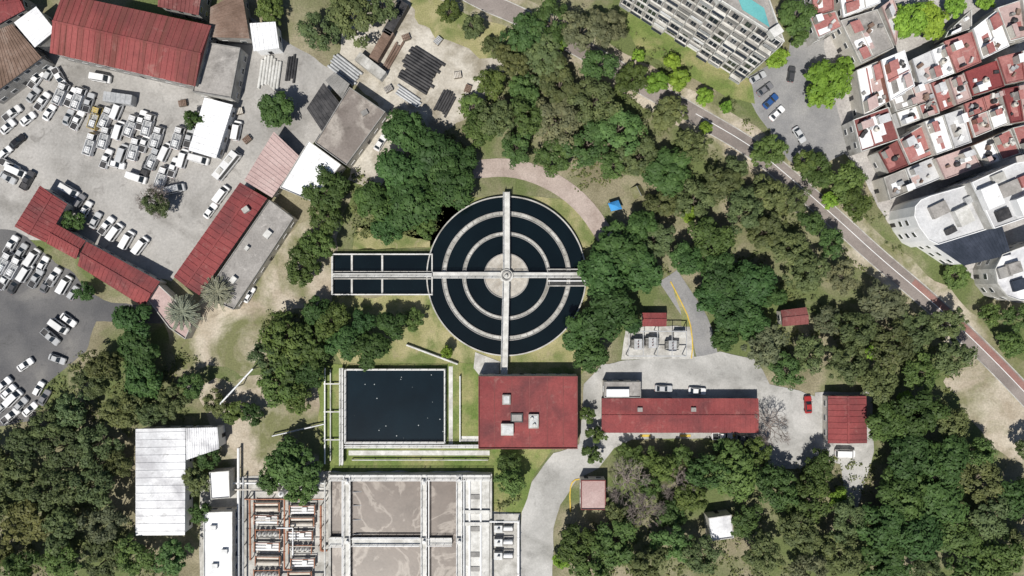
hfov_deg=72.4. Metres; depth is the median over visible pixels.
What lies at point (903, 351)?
eucalyptus tree
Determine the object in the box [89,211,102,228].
sedan car
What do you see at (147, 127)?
utility truck
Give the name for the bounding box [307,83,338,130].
shed
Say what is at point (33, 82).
pickup truck
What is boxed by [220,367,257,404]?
process pipe
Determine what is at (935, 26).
broadleaf tree
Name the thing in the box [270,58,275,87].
pipe
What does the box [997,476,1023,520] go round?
broadleaf tree
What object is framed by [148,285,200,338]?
building
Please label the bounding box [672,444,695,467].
broadleaf tree
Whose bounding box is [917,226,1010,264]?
glass block
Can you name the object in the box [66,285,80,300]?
hatchback car
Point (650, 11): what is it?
window
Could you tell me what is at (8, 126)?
sedan car
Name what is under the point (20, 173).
van
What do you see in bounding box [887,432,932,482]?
broadleaf tree
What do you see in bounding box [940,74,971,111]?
town house
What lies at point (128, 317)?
broadleaf tree
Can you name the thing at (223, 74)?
concrete building
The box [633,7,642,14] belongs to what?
window
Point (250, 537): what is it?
process pipe
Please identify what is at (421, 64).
pipe
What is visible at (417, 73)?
pipe
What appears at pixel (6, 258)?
utility truck
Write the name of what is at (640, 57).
broadleaf tree
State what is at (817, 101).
broadleaf tree
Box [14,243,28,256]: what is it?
sedan car
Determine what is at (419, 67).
pipe
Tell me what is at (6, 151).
hatchback car
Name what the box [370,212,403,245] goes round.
broadleaf tree
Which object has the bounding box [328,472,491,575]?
aeration basin
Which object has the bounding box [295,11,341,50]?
eucalyptus tree
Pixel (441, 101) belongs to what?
pipe
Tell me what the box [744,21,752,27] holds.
window
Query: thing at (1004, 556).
broadleaf tree
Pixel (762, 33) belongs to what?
window
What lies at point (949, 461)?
broadleaf tree
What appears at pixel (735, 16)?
window
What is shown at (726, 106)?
broadleaf tree
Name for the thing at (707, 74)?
lawn
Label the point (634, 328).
broadleaf tree
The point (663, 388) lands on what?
sedan car
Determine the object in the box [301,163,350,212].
broadleaf tree
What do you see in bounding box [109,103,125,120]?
van
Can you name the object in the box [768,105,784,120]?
sedan car
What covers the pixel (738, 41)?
apartment block
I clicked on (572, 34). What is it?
eucalyptus tree
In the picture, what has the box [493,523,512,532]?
blower
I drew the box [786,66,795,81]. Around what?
hatchback car
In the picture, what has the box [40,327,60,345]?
pickup truck
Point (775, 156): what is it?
broadleaf tree
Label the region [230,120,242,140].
van
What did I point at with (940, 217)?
modern building
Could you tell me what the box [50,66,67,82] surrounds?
pickup truck
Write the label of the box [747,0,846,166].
parking lot
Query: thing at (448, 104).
pipe
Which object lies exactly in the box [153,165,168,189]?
utility truck
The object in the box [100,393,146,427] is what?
eucalyptus tree
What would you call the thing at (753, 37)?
window
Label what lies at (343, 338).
broadleaf tree
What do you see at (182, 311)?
palm tree
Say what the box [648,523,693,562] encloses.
eucalyptus tree
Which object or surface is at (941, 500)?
broadleaf tree
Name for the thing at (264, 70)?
pipe
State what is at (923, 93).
town house
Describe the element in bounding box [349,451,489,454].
footpath
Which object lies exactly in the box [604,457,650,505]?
bare tree
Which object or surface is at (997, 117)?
town house
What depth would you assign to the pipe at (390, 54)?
174.41 m
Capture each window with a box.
[622,0,630,7]
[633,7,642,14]
[636,1,644,9]
[645,14,653,21]
[647,9,656,16]
[653,0,662,5]
[670,23,678,30]
[678,36,686,42]
[685,1,691,7]
[695,8,706,16]
[700,50,709,56]
[708,16,718,24]
[708,40,717,47]
[712,35,721,42]
[716,3,728,12]
[718,30,724,36]
[722,64,731,71]
[726,60,736,66]
[731,13,739,19]
[738,67,747,74]
[739,27,746,33]
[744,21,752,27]
[747,58,757,65]
[750,34,761,42]
[755,28,766,37]
[768,38,780,45]
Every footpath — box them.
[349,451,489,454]
[449,366,452,443]
[461,436,477,441]
[474,352,499,373]
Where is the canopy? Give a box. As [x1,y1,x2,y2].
[607,200,621,211]
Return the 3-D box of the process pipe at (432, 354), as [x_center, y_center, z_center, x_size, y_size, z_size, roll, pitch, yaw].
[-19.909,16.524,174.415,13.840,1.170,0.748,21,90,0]
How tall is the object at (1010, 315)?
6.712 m
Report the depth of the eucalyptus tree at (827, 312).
170.08 m
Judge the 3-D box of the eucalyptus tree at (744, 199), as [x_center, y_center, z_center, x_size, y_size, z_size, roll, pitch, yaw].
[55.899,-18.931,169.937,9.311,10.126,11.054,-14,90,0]
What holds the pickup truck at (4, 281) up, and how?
on the parking lot at (27, 313)
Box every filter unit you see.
[253,500,281,511]
[253,512,280,524]
[253,540,281,551]
[253,567,281,575]
[255,527,281,538]
[255,553,282,565]
[286,529,314,540]
[287,569,313,575]
[288,542,313,553]
[289,503,316,514]
[289,515,315,526]
[290,556,316,567]
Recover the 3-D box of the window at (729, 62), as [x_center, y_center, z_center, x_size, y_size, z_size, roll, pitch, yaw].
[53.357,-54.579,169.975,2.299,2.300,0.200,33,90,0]
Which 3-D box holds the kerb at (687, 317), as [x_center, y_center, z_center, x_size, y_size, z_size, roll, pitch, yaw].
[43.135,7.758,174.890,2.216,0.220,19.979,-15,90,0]
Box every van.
[1,389,23,407]
[4,164,26,177]
[15,265,34,282]
[22,248,41,266]
[47,318,69,334]
[54,275,73,294]
[57,182,80,198]
[88,72,111,83]
[104,222,124,241]
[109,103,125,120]
[111,120,125,140]
[114,144,128,163]
[117,230,135,249]
[124,171,147,183]
[130,236,149,254]
[156,142,172,162]
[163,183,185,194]
[175,148,189,168]
[187,153,209,165]
[211,185,230,203]
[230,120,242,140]
[834,449,854,457]
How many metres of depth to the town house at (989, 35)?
168.21 m
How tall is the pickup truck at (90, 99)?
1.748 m
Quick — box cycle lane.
[911,279,1023,389]
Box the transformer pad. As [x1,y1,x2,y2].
[621,326,693,359]
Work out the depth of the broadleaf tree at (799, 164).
170.53 m
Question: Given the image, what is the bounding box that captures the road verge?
[441,0,1023,425]
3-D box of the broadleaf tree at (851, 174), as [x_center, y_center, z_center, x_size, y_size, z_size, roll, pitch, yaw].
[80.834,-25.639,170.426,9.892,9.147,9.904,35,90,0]
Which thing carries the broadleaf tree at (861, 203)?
on the road verge
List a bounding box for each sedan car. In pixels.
[0,119,16,134]
[0,171,17,184]
[0,384,17,399]
[0,401,5,413]
[7,277,20,293]
[9,133,26,148]
[12,396,29,410]
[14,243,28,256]
[17,357,34,371]
[19,111,36,126]
[22,401,38,416]
[26,87,41,103]
[36,255,50,270]
[37,388,51,405]
[39,276,49,293]
[42,104,56,120]
[48,353,66,364]
[60,312,77,326]
[62,108,75,126]
[79,200,93,217]
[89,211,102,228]
[108,159,125,169]
[203,202,217,218]
[244,287,255,302]
[373,134,386,151]
[655,384,672,392]
[688,387,705,395]
[735,433,752,441]
[749,71,766,83]
[756,82,773,96]
[762,93,778,109]
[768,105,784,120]
[792,126,805,143]
[803,395,811,413]
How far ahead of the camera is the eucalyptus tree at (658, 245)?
168.86 m
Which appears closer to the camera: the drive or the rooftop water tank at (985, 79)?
the rooftop water tank at (985, 79)
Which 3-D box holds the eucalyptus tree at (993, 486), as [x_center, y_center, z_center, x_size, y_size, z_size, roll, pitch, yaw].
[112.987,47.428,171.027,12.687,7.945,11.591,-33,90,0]
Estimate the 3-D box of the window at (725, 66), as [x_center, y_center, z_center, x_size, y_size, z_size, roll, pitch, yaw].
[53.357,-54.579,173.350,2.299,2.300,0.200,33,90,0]
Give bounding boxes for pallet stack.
[178,99,187,106]
[235,107,243,114]
[242,134,252,144]
[384,84,392,93]
[401,33,410,41]
[433,36,442,45]
[453,71,461,78]
[464,84,471,93]
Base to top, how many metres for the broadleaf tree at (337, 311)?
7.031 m
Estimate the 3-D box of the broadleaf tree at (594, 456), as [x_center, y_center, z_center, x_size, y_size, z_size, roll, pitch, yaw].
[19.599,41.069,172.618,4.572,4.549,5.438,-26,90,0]
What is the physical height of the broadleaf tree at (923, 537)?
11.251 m
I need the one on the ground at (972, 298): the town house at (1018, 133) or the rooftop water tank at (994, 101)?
the town house at (1018, 133)
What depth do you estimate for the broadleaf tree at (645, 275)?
165.88 m
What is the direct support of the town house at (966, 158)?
on the ground at (972, 298)
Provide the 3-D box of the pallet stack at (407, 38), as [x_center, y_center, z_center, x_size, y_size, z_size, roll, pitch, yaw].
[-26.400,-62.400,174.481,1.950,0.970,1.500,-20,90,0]
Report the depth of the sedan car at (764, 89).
173.95 m
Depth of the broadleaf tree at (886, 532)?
166.09 m
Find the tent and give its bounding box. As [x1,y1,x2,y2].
[630,185,644,198]
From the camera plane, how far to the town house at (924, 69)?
168.58 m
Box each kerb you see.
[462,0,1023,406]
[505,0,1023,379]
[569,478,579,511]
[670,282,692,357]
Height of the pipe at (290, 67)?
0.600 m
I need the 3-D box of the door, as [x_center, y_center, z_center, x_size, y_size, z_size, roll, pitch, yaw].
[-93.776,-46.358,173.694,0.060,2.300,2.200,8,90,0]
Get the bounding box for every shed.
[0,0,36,29]
[0,24,54,103]
[14,7,52,52]
[158,0,211,22]
[189,98,235,159]
[209,0,252,43]
[244,132,298,197]
[250,22,283,55]
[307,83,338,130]
[325,72,349,97]
[601,398,758,432]
[642,313,666,325]
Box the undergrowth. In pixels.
[0,11,1022,575]
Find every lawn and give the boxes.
[317,362,490,471]
[329,196,597,374]
[490,449,551,512]
[619,9,754,103]
[674,289,689,326]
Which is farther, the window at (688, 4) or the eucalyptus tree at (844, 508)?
the eucalyptus tree at (844, 508)
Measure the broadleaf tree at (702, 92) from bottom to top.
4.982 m
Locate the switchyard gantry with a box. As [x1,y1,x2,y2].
[626,330,686,356]
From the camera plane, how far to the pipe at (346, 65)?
174.34 m
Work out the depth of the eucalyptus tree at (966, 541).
168.06 m
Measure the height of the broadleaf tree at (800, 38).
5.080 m
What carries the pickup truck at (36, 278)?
on the parking lot at (27, 313)
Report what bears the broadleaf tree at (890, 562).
on the ground at (972, 298)
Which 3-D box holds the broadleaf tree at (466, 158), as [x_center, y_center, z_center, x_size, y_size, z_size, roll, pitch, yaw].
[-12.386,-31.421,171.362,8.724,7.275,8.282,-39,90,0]
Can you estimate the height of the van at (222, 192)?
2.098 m
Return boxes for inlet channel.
[331,254,432,294]
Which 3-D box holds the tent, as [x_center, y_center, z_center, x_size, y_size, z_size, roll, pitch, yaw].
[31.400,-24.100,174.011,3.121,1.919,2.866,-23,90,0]
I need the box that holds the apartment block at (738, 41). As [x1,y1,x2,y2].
[619,0,784,84]
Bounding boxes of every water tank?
[323,368,477,465]
[891,156,897,161]
[940,59,946,64]
[954,161,960,166]
[957,85,963,90]
[979,121,986,126]
[982,77,989,82]
[985,151,992,156]
[990,98,997,103]
[1011,17,1017,23]
[1011,102,1018,106]
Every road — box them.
[465,0,1023,405]
[661,270,716,356]
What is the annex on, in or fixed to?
on the ground at (972, 298)
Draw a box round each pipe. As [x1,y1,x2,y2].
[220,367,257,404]
[233,481,326,484]
[233,487,268,495]
[236,446,240,575]
[242,475,245,575]
[245,496,323,499]
[248,495,253,559]
[254,517,283,520]
[257,60,263,88]
[261,56,266,85]
[264,55,269,84]
[267,56,273,84]
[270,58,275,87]
[272,61,278,89]
[272,423,323,436]
[275,61,281,90]
[277,525,295,554]
[283,500,293,570]
[285,57,289,80]
[287,56,292,80]
[289,543,319,546]
[290,54,295,78]
[292,59,297,82]
[319,503,327,551]
[324,367,325,463]
[324,477,327,575]
[327,65,353,85]
[330,59,356,81]
[330,63,356,84]
[330,369,330,460]
[332,57,358,79]
[333,55,359,75]
[336,53,362,74]
[352,459,487,460]
[382,42,397,68]
[383,45,399,70]
[386,41,403,69]
[395,92,418,108]
[397,84,420,100]
[397,90,419,106]
[398,75,426,94]
[398,87,421,104]
[399,72,428,91]
[400,69,429,88]
[402,60,432,79]
[403,64,432,83]
[404,57,434,77]
[405,54,436,74]
[405,69,434,88]
[406,344,457,364]
[408,49,439,69]
[409,53,439,73]
[410,47,441,67]
[414,46,445,66]
[433,90,444,110]
[436,90,447,110]
[438,91,450,110]
[441,91,452,112]
[442,94,454,113]
[444,97,455,117]
[459,375,460,441]
[489,519,518,522]
[517,518,519,575]
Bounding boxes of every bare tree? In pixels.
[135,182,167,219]
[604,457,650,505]
[624,492,665,526]
[659,466,694,500]
[754,407,790,445]
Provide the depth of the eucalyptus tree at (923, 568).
168.81 m
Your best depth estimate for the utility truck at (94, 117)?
173.31 m
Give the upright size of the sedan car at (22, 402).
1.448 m
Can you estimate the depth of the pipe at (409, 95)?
174.41 m
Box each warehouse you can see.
[50,0,219,88]
[135,425,225,534]
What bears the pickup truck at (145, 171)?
on the yard at (50, 154)
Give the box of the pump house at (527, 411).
[478,373,577,448]
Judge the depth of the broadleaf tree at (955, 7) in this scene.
170.17 m
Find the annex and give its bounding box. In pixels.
[602,380,640,397]
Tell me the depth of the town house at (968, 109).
167.89 m
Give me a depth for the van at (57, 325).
173.16 m
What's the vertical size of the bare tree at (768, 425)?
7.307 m
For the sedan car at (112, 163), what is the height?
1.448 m
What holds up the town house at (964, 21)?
on the ground at (972, 298)
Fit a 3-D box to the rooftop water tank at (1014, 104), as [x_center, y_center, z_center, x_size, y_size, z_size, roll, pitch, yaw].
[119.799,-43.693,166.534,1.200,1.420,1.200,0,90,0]
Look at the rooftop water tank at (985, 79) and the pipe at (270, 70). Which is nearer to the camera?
the rooftop water tank at (985, 79)
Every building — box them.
[15,186,94,258]
[78,242,166,304]
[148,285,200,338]
[174,183,268,294]
[192,42,247,103]
[203,507,236,575]
[204,200,297,309]
[280,141,345,202]
[315,87,387,168]
[889,186,985,246]
[935,162,1023,229]
[973,242,1023,300]
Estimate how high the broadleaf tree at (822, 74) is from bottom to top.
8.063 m
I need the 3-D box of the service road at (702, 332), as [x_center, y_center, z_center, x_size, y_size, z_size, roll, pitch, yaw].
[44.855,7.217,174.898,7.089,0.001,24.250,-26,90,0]
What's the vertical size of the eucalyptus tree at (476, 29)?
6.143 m
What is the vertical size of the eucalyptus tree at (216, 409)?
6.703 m
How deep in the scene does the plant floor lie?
174.88 m
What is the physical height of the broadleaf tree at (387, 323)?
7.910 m
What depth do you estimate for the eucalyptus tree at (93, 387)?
169.79 m
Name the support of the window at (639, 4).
in the apartment block at (738, 41)
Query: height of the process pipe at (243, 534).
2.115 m
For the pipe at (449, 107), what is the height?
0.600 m
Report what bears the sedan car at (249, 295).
on the dirt ground at (227, 337)
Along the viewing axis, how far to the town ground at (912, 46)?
174.92 m
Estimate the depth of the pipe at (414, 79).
174.30 m
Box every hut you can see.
[209,467,235,499]
[579,476,605,509]
[704,509,733,540]
[776,307,808,325]
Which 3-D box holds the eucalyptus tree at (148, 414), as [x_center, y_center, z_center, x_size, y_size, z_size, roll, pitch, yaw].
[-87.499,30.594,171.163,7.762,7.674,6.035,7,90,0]
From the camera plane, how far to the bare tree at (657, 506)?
169.26 m
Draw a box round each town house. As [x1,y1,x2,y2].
[802,0,833,15]
[803,11,841,46]
[830,9,893,69]
[831,0,880,19]
[841,107,899,155]
[847,60,887,119]
[867,141,907,175]
[872,169,915,201]
[877,50,914,101]
[878,0,897,45]
[879,88,919,114]
[886,126,931,164]
[892,105,920,128]
[896,157,940,189]
[905,115,953,157]
[908,51,942,85]
[909,100,939,124]
[912,83,934,106]
[926,32,980,80]
[930,44,953,83]
[930,79,953,111]
[931,146,980,182]
[933,9,971,44]
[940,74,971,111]
[944,109,971,147]
[946,97,986,116]
[958,61,1004,97]
[959,11,1009,59]
[959,138,1000,167]
[966,111,992,137]
[972,105,1007,129]
[975,129,1020,159]
[978,0,1023,44]
[979,51,1023,91]
[983,91,1004,109]
[984,86,1023,129]
[995,125,1023,159]
[1004,85,1023,127]
[1006,51,1023,87]
[1009,0,1023,46]
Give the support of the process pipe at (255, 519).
on the ground at (972, 298)
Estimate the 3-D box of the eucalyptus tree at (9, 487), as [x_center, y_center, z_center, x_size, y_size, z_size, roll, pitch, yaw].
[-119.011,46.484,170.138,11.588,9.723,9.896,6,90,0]
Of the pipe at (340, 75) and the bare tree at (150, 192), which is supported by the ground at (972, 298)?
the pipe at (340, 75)
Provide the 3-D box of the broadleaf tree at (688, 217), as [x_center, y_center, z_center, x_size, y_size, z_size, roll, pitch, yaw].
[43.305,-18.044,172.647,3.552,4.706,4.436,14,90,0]
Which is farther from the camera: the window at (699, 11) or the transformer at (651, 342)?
the transformer at (651, 342)
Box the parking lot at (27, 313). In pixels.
[0,229,163,425]
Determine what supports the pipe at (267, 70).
on the yard at (50, 154)
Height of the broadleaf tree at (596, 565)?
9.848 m
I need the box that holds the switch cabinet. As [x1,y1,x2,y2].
[672,332,684,337]
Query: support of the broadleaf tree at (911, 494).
on the ground at (972, 298)
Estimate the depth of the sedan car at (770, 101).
173.90 m
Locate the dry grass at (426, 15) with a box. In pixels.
[410,0,510,60]
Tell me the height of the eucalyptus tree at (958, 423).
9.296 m
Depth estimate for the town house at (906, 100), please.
168.91 m
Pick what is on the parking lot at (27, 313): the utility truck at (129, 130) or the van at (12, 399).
the van at (12, 399)
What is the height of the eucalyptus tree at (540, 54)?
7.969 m
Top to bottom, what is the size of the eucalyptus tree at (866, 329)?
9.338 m
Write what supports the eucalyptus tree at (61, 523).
on the ground at (972, 298)
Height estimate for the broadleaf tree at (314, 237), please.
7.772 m
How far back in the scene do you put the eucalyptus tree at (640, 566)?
167.19 m
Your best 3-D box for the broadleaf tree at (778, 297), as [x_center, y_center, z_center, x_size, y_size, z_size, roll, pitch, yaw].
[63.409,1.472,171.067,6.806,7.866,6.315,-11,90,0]
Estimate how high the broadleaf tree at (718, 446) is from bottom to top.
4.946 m
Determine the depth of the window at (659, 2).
163.43 m
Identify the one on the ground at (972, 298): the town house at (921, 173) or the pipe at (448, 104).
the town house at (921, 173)
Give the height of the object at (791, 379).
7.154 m
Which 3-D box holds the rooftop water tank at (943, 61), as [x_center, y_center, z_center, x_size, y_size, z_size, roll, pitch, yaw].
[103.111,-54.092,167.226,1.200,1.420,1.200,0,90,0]
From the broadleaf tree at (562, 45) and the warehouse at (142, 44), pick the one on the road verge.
the broadleaf tree at (562, 45)
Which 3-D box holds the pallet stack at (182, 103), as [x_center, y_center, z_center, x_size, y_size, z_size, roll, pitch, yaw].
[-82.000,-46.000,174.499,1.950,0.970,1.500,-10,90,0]
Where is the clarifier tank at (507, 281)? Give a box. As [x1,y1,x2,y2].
[426,191,585,374]
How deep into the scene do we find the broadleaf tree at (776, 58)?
170.24 m
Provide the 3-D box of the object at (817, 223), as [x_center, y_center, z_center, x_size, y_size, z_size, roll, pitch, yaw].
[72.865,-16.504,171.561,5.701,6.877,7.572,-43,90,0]
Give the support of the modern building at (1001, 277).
on the ground at (972, 298)
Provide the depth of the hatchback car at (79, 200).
174.00 m
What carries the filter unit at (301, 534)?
on the plant floor
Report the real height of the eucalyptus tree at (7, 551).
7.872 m
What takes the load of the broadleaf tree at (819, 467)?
on the ground at (972, 298)
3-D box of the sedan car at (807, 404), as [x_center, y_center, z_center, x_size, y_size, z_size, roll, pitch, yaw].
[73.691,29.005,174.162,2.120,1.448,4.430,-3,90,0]
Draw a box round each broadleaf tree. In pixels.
[61,211,85,230]
[72,280,95,300]
[111,303,152,338]
[116,329,160,371]
[123,363,162,399]
[183,110,204,130]
[187,502,211,525]
[197,447,220,470]
[220,401,245,424]
[240,403,264,426]
[254,0,283,26]
[256,364,299,408]
[256,461,278,495]
[257,90,293,127]
[257,310,311,365]
[263,434,323,488]
[269,340,324,387]
[283,381,311,415]
[283,476,320,505]
[284,242,322,287]
[295,362,324,388]
[298,227,335,258]
[300,322,329,361]
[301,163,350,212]
[301,295,330,324]
[307,201,343,235]
[314,301,350,337]
[323,325,360,361]
[347,331,392,371]
[350,308,375,334]
[352,181,391,221]
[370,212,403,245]
[375,148,427,194]
[376,311,406,340]
[381,108,426,152]
[382,176,442,231]
[404,306,424,331]
[408,127,459,178]
[412,217,437,239]
[427,152,475,210]
[435,0,459,22]
[440,345,452,357]
[455,142,478,171]
[458,92,486,116]
[461,108,497,148]
[493,467,526,497]
[496,452,521,472]
[532,138,573,177]
[551,35,567,51]
[552,552,569,569]
[556,522,599,569]
[562,312,599,351]
[565,540,614,575]
[572,338,609,373]
[577,248,631,300]
[578,406,595,423]
[580,285,637,341]
[581,445,603,463]
[585,425,608,443]
[592,220,647,269]
[595,517,638,569]
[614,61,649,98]
[615,250,663,293]
[617,442,642,465]
[618,305,642,334]
[625,210,659,240]
[631,49,644,61]
[636,445,658,467]
[639,474,662,498]
[641,146,693,197]
[645,71,669,93]
[648,454,678,483]
[655,498,687,527]
[663,52,680,70]
[667,69,691,91]
[668,240,704,275]
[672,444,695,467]
[673,480,707,511]
[681,206,694,222]
[684,453,731,490]
[687,216,736,258]
[693,283,723,313]
[695,86,714,106]
[699,121,712,133]
[701,250,742,297]
[708,291,761,335]
[709,438,762,502]
[710,325,738,351]
[713,437,734,457]
[719,99,732,113]
[729,259,777,306]
[737,310,770,340]
[743,435,772,464]
[749,133,789,167]
[754,462,799,512]
[762,285,787,307]
[766,48,790,68]
[777,0,817,36]
[786,474,833,523]
[790,30,809,47]
[792,149,816,173]
[800,151,831,188]
[803,58,853,109]
[803,447,834,484]
[805,82,825,107]
[821,191,838,209]
[826,160,868,205]
[827,486,847,506]
[836,56,854,74]
[839,186,874,222]
[856,502,908,552]
[860,543,913,575]
[865,342,879,360]
[865,402,907,441]
[875,466,927,520]
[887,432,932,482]
[889,387,950,437]
[893,2,928,38]
[896,390,913,400]
[896,510,946,561]
[918,0,951,39]
[918,473,969,524]
[920,434,969,490]
[942,264,970,289]
[943,0,966,18]
[970,533,1023,575]
[975,0,995,10]
[977,303,1000,327]
[995,331,1023,358]
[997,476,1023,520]
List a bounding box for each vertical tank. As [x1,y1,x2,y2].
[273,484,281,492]
[278,489,286,496]
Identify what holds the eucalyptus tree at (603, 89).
on the ground at (972, 298)
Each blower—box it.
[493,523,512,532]
[493,536,512,545]
[493,549,512,559]
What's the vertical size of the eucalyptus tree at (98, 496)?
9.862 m
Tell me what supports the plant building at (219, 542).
on the ground at (972, 298)
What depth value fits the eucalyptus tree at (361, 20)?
167.37 m
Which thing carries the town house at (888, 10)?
on the ground at (972, 298)
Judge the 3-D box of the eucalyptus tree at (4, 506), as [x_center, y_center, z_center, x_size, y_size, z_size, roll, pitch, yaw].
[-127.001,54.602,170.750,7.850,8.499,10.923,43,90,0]
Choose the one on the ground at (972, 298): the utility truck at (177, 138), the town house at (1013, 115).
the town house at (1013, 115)
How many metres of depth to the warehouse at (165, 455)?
169.90 m
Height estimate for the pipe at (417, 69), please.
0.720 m
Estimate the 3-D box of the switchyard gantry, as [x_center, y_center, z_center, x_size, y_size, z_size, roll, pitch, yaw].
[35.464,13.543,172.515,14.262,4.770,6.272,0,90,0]
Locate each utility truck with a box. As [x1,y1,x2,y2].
[0,251,14,274]
[3,255,24,279]
[51,82,70,106]
[69,86,87,110]
[81,132,98,156]
[86,105,103,130]
[96,126,112,149]
[97,106,111,128]
[122,114,138,138]
[126,137,141,161]
[140,113,156,136]
[144,146,160,170]
[148,126,165,148]
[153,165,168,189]
[169,125,185,150]
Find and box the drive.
[520,352,814,575]
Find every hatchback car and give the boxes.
[0,145,13,158]
[32,380,45,396]
[42,66,53,81]
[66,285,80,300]
[72,193,86,208]
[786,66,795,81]
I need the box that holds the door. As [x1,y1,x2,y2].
[131,96,136,106]
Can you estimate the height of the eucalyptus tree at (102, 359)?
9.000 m
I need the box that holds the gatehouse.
[822,395,866,443]
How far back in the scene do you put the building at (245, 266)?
171.05 m
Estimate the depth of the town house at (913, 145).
168.64 m
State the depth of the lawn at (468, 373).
174.87 m
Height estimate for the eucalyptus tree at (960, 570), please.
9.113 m
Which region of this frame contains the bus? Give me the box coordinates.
[211,150,241,181]
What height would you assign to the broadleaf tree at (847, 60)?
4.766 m
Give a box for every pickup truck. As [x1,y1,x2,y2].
[0,158,20,168]
[0,274,10,290]
[0,376,13,392]
[0,408,21,424]
[1,104,22,121]
[2,234,20,252]
[19,170,35,190]
[26,72,44,89]
[27,269,44,288]
[33,91,51,111]
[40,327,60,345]
[45,267,62,286]
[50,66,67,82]
[63,87,76,107]
[69,110,85,130]
[81,92,96,113]
[97,216,115,235]
[98,148,113,169]
[135,110,148,130]
[139,134,151,153]
[139,156,149,176]
[166,157,177,177]
[183,128,194,148]
[711,433,732,439]
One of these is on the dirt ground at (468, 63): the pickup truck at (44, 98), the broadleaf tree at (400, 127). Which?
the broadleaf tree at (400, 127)
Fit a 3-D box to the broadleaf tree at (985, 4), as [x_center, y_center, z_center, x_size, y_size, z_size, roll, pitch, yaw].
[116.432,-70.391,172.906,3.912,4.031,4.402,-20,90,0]
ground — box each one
[0,0,1023,575]
[164,191,351,375]
[186,375,323,476]
[337,0,508,185]
[824,0,1023,303]
[943,367,1023,463]
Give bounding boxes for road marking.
[697,114,1023,390]
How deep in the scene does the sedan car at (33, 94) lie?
174.07 m
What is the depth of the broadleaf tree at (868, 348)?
171.35 m
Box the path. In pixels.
[473,158,611,241]
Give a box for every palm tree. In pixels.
[164,293,204,332]
[200,275,234,311]
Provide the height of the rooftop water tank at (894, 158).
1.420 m
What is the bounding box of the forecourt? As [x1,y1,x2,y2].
[814,392,873,507]
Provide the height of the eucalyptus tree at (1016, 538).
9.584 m
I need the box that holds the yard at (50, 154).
[0,18,333,280]
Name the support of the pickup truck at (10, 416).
on the parking lot at (27, 313)
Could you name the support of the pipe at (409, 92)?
on the dirt ground at (468, 63)
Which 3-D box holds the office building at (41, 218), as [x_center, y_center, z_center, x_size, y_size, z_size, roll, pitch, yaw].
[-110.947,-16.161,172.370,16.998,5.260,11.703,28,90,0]
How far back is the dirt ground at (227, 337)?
174.98 m
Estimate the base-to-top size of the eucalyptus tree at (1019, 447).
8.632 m
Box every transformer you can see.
[630,338,644,349]
[645,337,658,347]
[664,340,678,350]
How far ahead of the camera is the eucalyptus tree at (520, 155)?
169.21 m
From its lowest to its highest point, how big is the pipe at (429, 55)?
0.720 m
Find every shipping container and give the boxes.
[102,91,136,106]
[354,52,387,81]
[369,28,394,63]
[382,0,409,35]
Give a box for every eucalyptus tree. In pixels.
[0,436,11,479]
[0,461,41,500]
[0,496,10,520]
[0,499,51,544]
[0,540,13,572]
[0,550,46,575]
[3,425,42,467]
[23,466,77,511]
[28,402,62,438]
[38,423,83,469]
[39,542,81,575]
[41,503,82,555]
[54,391,89,427]
[67,459,115,510]
[70,364,108,399]
[75,422,124,467]
[76,503,131,543]
[80,541,120,575]
[83,349,123,379]
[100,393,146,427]
[103,449,132,478]
[112,533,155,575]
[134,402,167,425]
[141,188,169,218]
[151,538,193,575]
[156,382,191,419]
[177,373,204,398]
[181,461,210,496]
[202,388,226,418]
[246,341,282,375]
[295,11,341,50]
[325,0,376,48]
[364,0,398,23]
[461,12,484,39]
[473,67,506,100]
[475,99,515,139]
[480,35,503,58]
[495,44,528,76]
[499,11,547,53]
[501,130,531,169]
[508,70,539,111]
[511,95,545,136]
[523,32,565,85]
[531,0,569,46]
[534,94,579,152]
[539,54,581,107]
[560,7,606,52]
[561,119,608,168]
[566,76,622,124]
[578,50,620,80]
[586,8,627,48]
[594,105,647,155]
[595,147,627,179]
[605,501,628,526]
[616,135,658,176]
[627,547,668,575]
[639,223,677,266]
[642,191,678,215]
[644,95,688,131]
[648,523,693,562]
[672,179,716,217]
[674,126,713,164]
[678,534,725,574]
[703,165,744,201]
[725,155,748,178]
[726,184,764,234]
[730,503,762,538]
[740,324,789,368]
[741,528,785,571]
[746,211,788,249]
[753,173,790,212]
[764,230,810,265]
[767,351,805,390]
[776,510,822,559]
[781,249,830,293]
[786,185,812,214]
[787,551,829,575]
[793,334,824,375]
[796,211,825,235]
[812,305,842,335]
[815,532,867,575]
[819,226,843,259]
[823,340,869,386]
[825,258,861,297]
[829,310,878,345]
[829,493,865,543]
[856,362,898,405]
[857,278,909,327]
[867,317,916,369]
[895,310,936,352]
[902,350,940,390]
[912,552,945,575]
[929,306,968,341]
[931,341,978,376]
[935,400,969,438]
[936,517,983,564]
[945,556,986,575]
[956,459,1004,504]
[968,437,998,465]
[969,496,1012,540]
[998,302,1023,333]
[1010,528,1023,548]
[1014,439,1023,459]
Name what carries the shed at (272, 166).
on the ground at (972, 298)
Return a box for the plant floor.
[199,470,520,575]
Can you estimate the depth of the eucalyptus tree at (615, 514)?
170.44 m
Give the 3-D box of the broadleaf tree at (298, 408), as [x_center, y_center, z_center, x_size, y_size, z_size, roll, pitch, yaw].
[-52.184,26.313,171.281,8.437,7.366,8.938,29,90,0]

